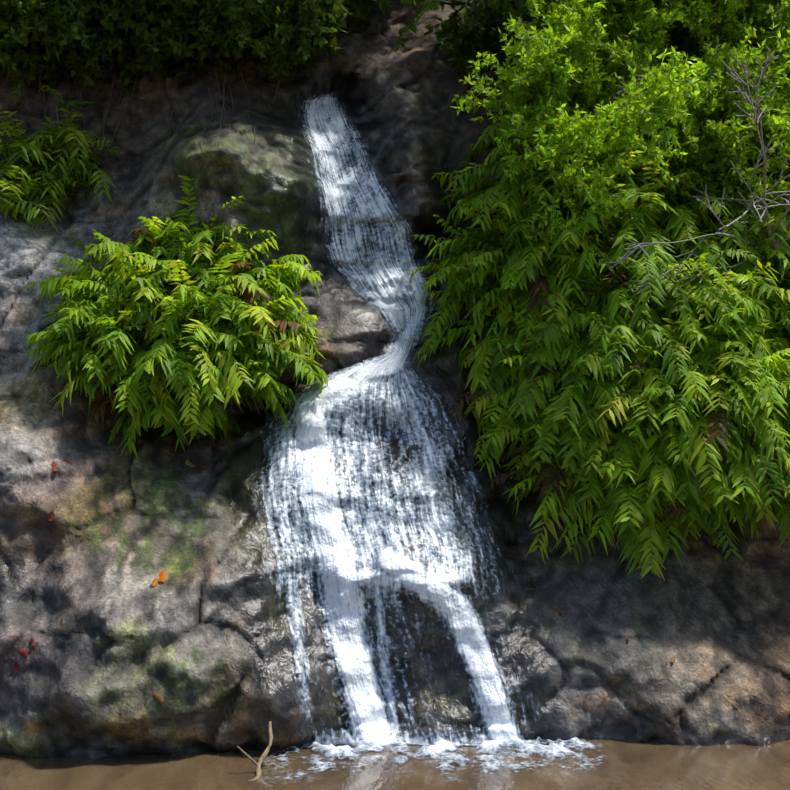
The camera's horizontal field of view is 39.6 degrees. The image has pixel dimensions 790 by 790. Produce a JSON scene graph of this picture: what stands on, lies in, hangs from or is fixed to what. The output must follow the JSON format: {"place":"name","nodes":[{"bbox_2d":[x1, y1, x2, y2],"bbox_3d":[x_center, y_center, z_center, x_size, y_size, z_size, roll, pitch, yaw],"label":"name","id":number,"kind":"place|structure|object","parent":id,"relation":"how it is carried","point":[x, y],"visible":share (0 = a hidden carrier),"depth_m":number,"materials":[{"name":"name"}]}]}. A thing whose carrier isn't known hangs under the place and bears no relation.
{"place":"outdoors","nodes":[
{"label":"outdoors","id":0,"kind":"place"},
{"bbox_2d":[0,0,789,758],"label":"rock face","id":1,"kind":"object","parent":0,"point":[102,550],"visible":0.4,"depth_m":6.26},
{"bbox_2d":[0,4,26,51],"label":"shrub","id":2,"kind":"object","parent":1,"relation":"on","point":[3,23],"visible":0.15,"depth_m":7.62,"materials":[{"name":"green plant"}]},
{"bbox_2d":[0,0,70,103],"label":"shrub","id":3,"kind":"object","parent":1,"relation":"on","point":[10,59],"visible":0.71,"depth_m":7.62,"materials":[{"name":"green plant"}]},
{"bbox_2d":[4,0,74,56],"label":"shrub","id":4,"kind":"object","parent":1,"relation":"on","point":[49,51],"visible":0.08,"depth_m":7.63,"materials":[{"name":"green plant"}]},
{"bbox_2d":[23,0,77,51],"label":"shrub","id":5,"kind":"object","parent":1,"relation":"on","point":[43,5],"visible":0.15,"depth_m":7.58,"materials":[{"name":"green plant"}]},
{"bbox_2d":[0,85,120,232],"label":"fern","id":6,"kind":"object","parent":1,"relation":"on","point":[28,147],"depth_m":7.49,"materials":[{"name":"green plant"}]},
{"bbox_2d":[15,0,130,90],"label":"shrub","id":7,"kind":"object","parent":1,"relation":"on","point":[64,29],"visible":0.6,"depth_m":7.76,"materials":[{"name":"green plant"}]},
{"bbox_2d":[50,0,128,85],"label":"shrub","id":8,"kind":"object","parent":1,"relation":"on","point":[70,81],"depth_m":7.94,"materials":[{"name":"green plant"}]},
{"bbox_2d":[0,0,184,79],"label":"shrub","id":9,"kind":"object","parent":1,"relation":"on","point":[163,47],"visible":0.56,"depth_m":7.68,"materials":[{"name":"green plant"}]},
{"bbox_2d":[43,0,183,50],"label":"tree","id":10,"kind":"object","parent":1,"relation":"on","point":[103,9],"visible":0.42,"depth_m":7.57,"materials":[{"name":"green plant"}]},
{"bbox_2d":[99,0,200,71],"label":"shrub","id":11,"kind":"object","parent":1,"relation":"on","point":[128,13],"visible":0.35,"depth_m":7.67,"materials":[{"name":"green plant"}]},
{"bbox_2d":[25,51,278,182],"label":"hanging roots","id":12,"kind":"object","parent":1,"relation":"hanging from","point":[119,119],"visible":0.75,"depth_m":7.87,"materials":[{"name":"brown plant"}]},
{"bbox_2d":[85,0,243,90],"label":"shrub","id":13,"kind":"object","parent":1,"relation":"on","point":[178,48],"visible":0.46,"depth_m":7.61,"materials":[{"name":"green plant"}]},
{"bbox_2d":[20,176,327,458],"bbox_3d":[-1.351,-0.514,6.738,1.870,1.811,1.208,-1,-3,22],"label":"fern","id":14,"kind":"object","parent":1,"relation":"on","point":[211,313],"visible":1,"depth_m":6.54,"materials":[{"name":"green plant"}]},
{"bbox_2d":[132,0,228,62],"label":"shrub","id":15,"kind":"object","parent":1,"relation":"on","point":[154,18],"visible":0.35,"depth_m":7.61,"materials":[{"name":"green plant"}]},
{"bbox_2d":[182,0,281,59],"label":"tree","id":16,"kind":"object","parent":1,"relation":"on","point":[226,12],"visible":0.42,"depth_m":7.33,"materials":[{"name":"green plant"}]},
{"bbox_2d":[189,0,289,58],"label":"shrub","id":17,"kind":"object","parent":1,"relation":"on","point":[244,29],"visible":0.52,"depth_m":7.44,"materials":[{"name":"green plant"}]},
{"bbox_2d":[198,0,336,68],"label":"shrub","id":18,"kind":"object","parent":1,"relation":"on","point":[281,26],"visible":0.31,"depth_m":7.44,"materials":[{"name":"green plant"}]},
{"bbox_2d":[232,0,350,60],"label":"shrub","id":19,"kind":"object","parent":1,"relation":"on","point":[305,7],"visible":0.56,"depth_m":7.42,"materials":[{"name":"green plant"}]},
{"bbox_2d":[255,0,347,79],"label":"shrub","id":20,"kind":"object","parent":1,"relation":"on","point":[291,57],"visible":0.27,"depth_m":7.72,"materials":[{"name":"green plant"}]},
{"bbox_2d":[271,0,382,62],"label":"shrub","id":21,"kind":"object","parent":1,"relation":"on","point":[362,22],"visible":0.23,"depth_m":8.29,"materials":[{"name":"green plant"}]},
{"bbox_2d":[4,457,674,703],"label":"fallen leaves","id":22,"kind":"object","parent":1,"relation":"on","point":[155,581],"visible":0.98,"depth_m":5.77,"materials":[{"name":"red plant"}]},
{"bbox_2d":[342,0,359,20],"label":"tree","id":23,"kind":"object","parent":1,"relation":"on","point":[352,10],"visible":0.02,"depth_m":8.19,"materials":[{"name":"green plant"}]},
{"bbox_2d":[377,0,423,14],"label":"tree","id":24,"kind":"object","parent":1,"relation":"on","point":[383,9],"visible":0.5,"depth_m":8.37,"materials":[{"name":"green plant"}]},
{"bbox_2d":[252,92,606,750],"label":"waterfall","id":25,"kind":"structure","parent":1,"relation":"on","point":[314,452],"depth_m":6.27,"materials":[{"name":"white liquid"}]},
{"bbox_2d":[376,0,555,55],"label":"tree","id":26,"kind":"object","parent":1,"relation":"on","point":[433,4],"visible":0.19,"depth_m":7.91,"materials":[{"name":"green plant"}]},
{"bbox_2d":[433,0,553,79],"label":"shrub","id":27,"kind":"object","parent":1,"relation":"on","point":[468,43],"visible":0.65,"depth_m":7.61,"materials":[{"name":"green plant"}]},
{"bbox_2d":[495,0,631,171],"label":"feathery shrub","id":28,"kind":"object","parent":1,"relation":"on","point":[549,54],"visible":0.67,"depth_m":6.83,"materials":[{"name":"green plant"}]},
{"bbox_2d":[450,3,679,186],"bbox_3d":[1.194,-1.981,7.233,1.236,1.339,1.623,-3,-4,42],"label":"feathery shrub","id":29,"kind":"object","parent":1,"relation":"on","point":[512,101],"visible":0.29,"depth_m":7.04,"materials":[{"name":"green plant"}]},
{"bbox_2d":[514,0,665,58],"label":"feathery shrub","id":30,"kind":"object","parent":1,"relation":"on","point":[591,6],"visible":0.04,"depth_m":7.43,"materials":[{"name":"green plant"}]},
{"bbox_2d":[407,69,789,580],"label":"ferns","id":31,"kind":"object","parent":1,"relation":"on","point":[690,428],"visible":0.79,"depth_m":6.47,"materials":[{"name":"green plant"}]},
{"bbox_2d":[495,46,707,244],"bbox_3d":[1.246,-1.438,6.577,0.831,1.048,1.552,3,-4,-42],"label":"feathery shrub","id":32,"kind":"object","parent":1,"relation":"on","point":[559,137],"visible":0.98,"depth_m":6.47,"materials":[{"name":"green plant"}]},
{"bbox_2d":[558,0,710,98],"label":"feathery shrub","id":33,"kind":"object","parent":1,"relation":"on","point":[659,18],"visible":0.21,"depth_m":7.29,"materials":[{"name":"green plant"}]},
{"bbox_2d":[518,20,751,248],"bbox_3d":[1.450,-1.619,7.157,1.438,1.516,1.212,0,-3,-2],"label":"feathery shrub","id":34,"kind":"object","parent":1,"relation":"on","point":[621,57],"visible":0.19,"depth_m":6.86,"materials":[{"name":"green plant"}]},
{"bbox_2d":[588,0,718,43],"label":"tree","id":35,"kind":"object","parent":1,"relation":"on","point":[667,2],"visible":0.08,"depth_m":7.63,"materials":[{"name":"green plant"}]},
{"bbox_2d":[611,0,702,71],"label":"feathery shrub","id":36,"kind":"object","parent":1,"relation":"on","point":[672,35],"visible":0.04,"depth_m":7.94,"materials":[{"name":"green plant"}]},
{"bbox_2d":[584,24,766,171],"bbox_3d":[1.829,-1.946,7.351,1.053,1.186,1.418,2,-3,-31],"label":"feathery shrub","id":37,"kind":"object","parent":1,"relation":"on","point":[692,103],"visible":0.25,"depth_m":6.89,"materials":[{"name":"green plant"}]},
{"bbox_2d":[603,48,789,315],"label":"dead branches","id":38,"kind":"object","parent":1,"relation":"on","point":[763,150],"visible":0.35,"depth_m":6.37,"materials":[{"name":"grey wood"}]},
{"bbox_2d":[610,0,789,76],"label":"feathery shrub","id":39,"kind":"object","parent":1,"relation":"on","point":[703,33],"visible":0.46,"depth_m":7.48,"materials":[{"name":"green plant"}]},
{"bbox_2d":[655,0,754,11],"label":"feathery shrub","id":40,"kind":"object","parent":1,"relation":"on","point":[747,7],"visible":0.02,"depth_m":7.52,"materials":[{"name":"green plant"}]},
{"bbox_2d":[640,0,789,184],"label":"feathery shrub","id":41,"kind":"object","parent":1,"relation":"on","point":[739,32],"visible":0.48,"depth_m":7.11,"materials":[{"name":"green plant"}]},
{"bbox_2d":[643,36,789,244],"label":"feathery shrub","id":42,"kind":"object","parent":1,"relation":"on","point":[715,62],"visible":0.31,"depth_m":6.88,"materials":[{"name":"green plant"}]},
{"bbox_2d":[671,87,789,229],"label":"feathery shrub","id":43,"kind":"object","parent":1,"relation":"on","point":[776,123],"visible":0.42,"depth_m":6.88,"materials":[{"name":"green plant"}]},
{"bbox_2d":[681,0,789,68],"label":"feathery shrub","id":44,"kind":"object","parent":1,"relation":"on","point":[744,7],"visible":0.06,"depth_m":7.54,"materials":[{"name":"green plant"}]},
{"bbox_2d":[695,22,789,145],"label":"feathery shrub","id":45,"kind":"object","parent":1,"relation":"on","point":[786,84],"visible":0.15,"depth_m":7.19,"materials":[{"name":"green plant"}]},
{"bbox_2d":[742,12,789,124],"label":"feathery shrub","id":46,"kind":"object","parent":1,"relation":"on","point":[783,32],"visible":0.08,"depth_m":7.48,"materials":[{"name":"green plant"}]},
{"bbox_2d":[0,740,789,789],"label":"pool water","id":47,"kind":"structure","parent":0,"point":[626,765],"depth_m":5.25,"materials":[{"name":"brown liquid"}]},
{"bbox_2d":[237,721,272,780],"bbox_3d":[-0.699,1.749,5.134,0.130,0.301,0.608,-1,-3,16],"label":"stick","id":48,"kind":"object","parent":47,"relation":"in","point":[260,761],"visible":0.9,"depth_m":5.23,"materials":[{"name":"beige wood"}]},
{"bbox_2d":[253,736,605,788],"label":"water foam","id":49,"kind":"object","parent":47,"relation":"on","point":[444,745],"visible":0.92,"depth_m":5.52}
]}

